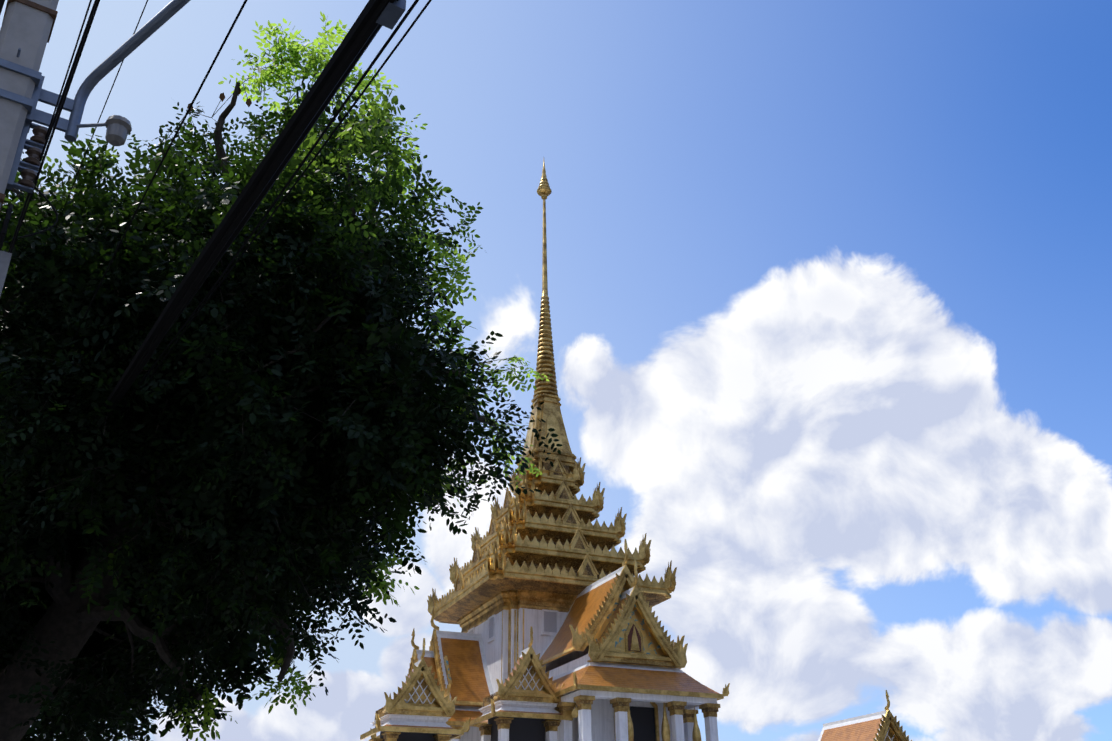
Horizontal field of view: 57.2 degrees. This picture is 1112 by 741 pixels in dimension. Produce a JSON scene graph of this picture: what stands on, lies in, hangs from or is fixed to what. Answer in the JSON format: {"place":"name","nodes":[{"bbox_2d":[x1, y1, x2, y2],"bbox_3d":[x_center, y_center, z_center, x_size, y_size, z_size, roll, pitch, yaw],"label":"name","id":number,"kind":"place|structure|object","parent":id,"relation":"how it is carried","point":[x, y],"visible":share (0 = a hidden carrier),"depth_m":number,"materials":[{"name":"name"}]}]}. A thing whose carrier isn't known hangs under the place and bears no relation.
{"place":"outdoors","nodes":[
{"label":"outdoors","id":0,"kind":"place"},
{"bbox_2d":[360,539,729,740],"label":"mondop porches","id":1,"kind":"object","parent":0,"point":[626,678],"visible":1,"depth_m":62.59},
{"bbox_2d":[0,0,1111,740],"label":"sky","id":2,"kind":"structure","parent":0,"point":[829,281],"materials":[{"name":"blue"}]},
{"bbox_3d":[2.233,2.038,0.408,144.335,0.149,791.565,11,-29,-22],"label":"street","id":3,"kind":"structure","parent":0,"visible":0},
{"bbox_2d":[0,0,189,296],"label":"utility pole","id":4,"kind":"object","parent":3,"relation":"on","point":[26,30],"visible":0.98,"depth_m":6.13,"materials":[{"name":"concrete"}]},
{"bbox_2d":[8,0,431,459],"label":"overhead cables","id":5,"kind":"object","parent":4,"relation":"attached to","point":[374,17],"visible":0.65,"depth_m":5.75,"materials":[{"name":"black plastic"}]},
{"bbox_2d":[0,34,526,740],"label":"tree branches","id":6,"kind":"object","parent":3,"relation":"on","point":[68,624],"visible":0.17,"depth_m":10.82,"materials":[{"name":"brown plant"}]},
{"bbox_2d":[0,11,562,740],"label":"tree leaves","id":7,"kind":"object","parent":6,"relation":"on","point":[348,449],"visible":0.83,"depth_m":9.53,"materials":[{"name":"green plant"}]},
{"label":"ground","id":8,"kind":"structure","parent":0,"visible":0},
{"bbox_2d":[457,589,588,692],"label":"wall","id":9,"kind":"structure","parent":8,"relation":"on","point":[501,622],"depth_m":71.52,"materials":[{"name":"white paint"}]},
{"bbox_2d":[427,449,676,623],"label":"tiered roof","id":10,"kind":"structure","parent":9,"relation":"on","point":[550,538],"depth_m":75.57,"materials":[{"name":"gold metal"}]},
{"bbox_2d":[515,160,577,473],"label":"spire","id":11,"kind":"structure","parent":10,"relation":"on","point":[549,413],"depth_m":85.05,"materials":[{"name":"gold metal"}]},
{"bbox_2d":[818,690,911,740],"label":"roof","id":12,"kind":"structure","parent":8,"relation":"on","point":[881,726],"depth_m":74.70,"materials":[{"name":"orange tile"}]}
]}

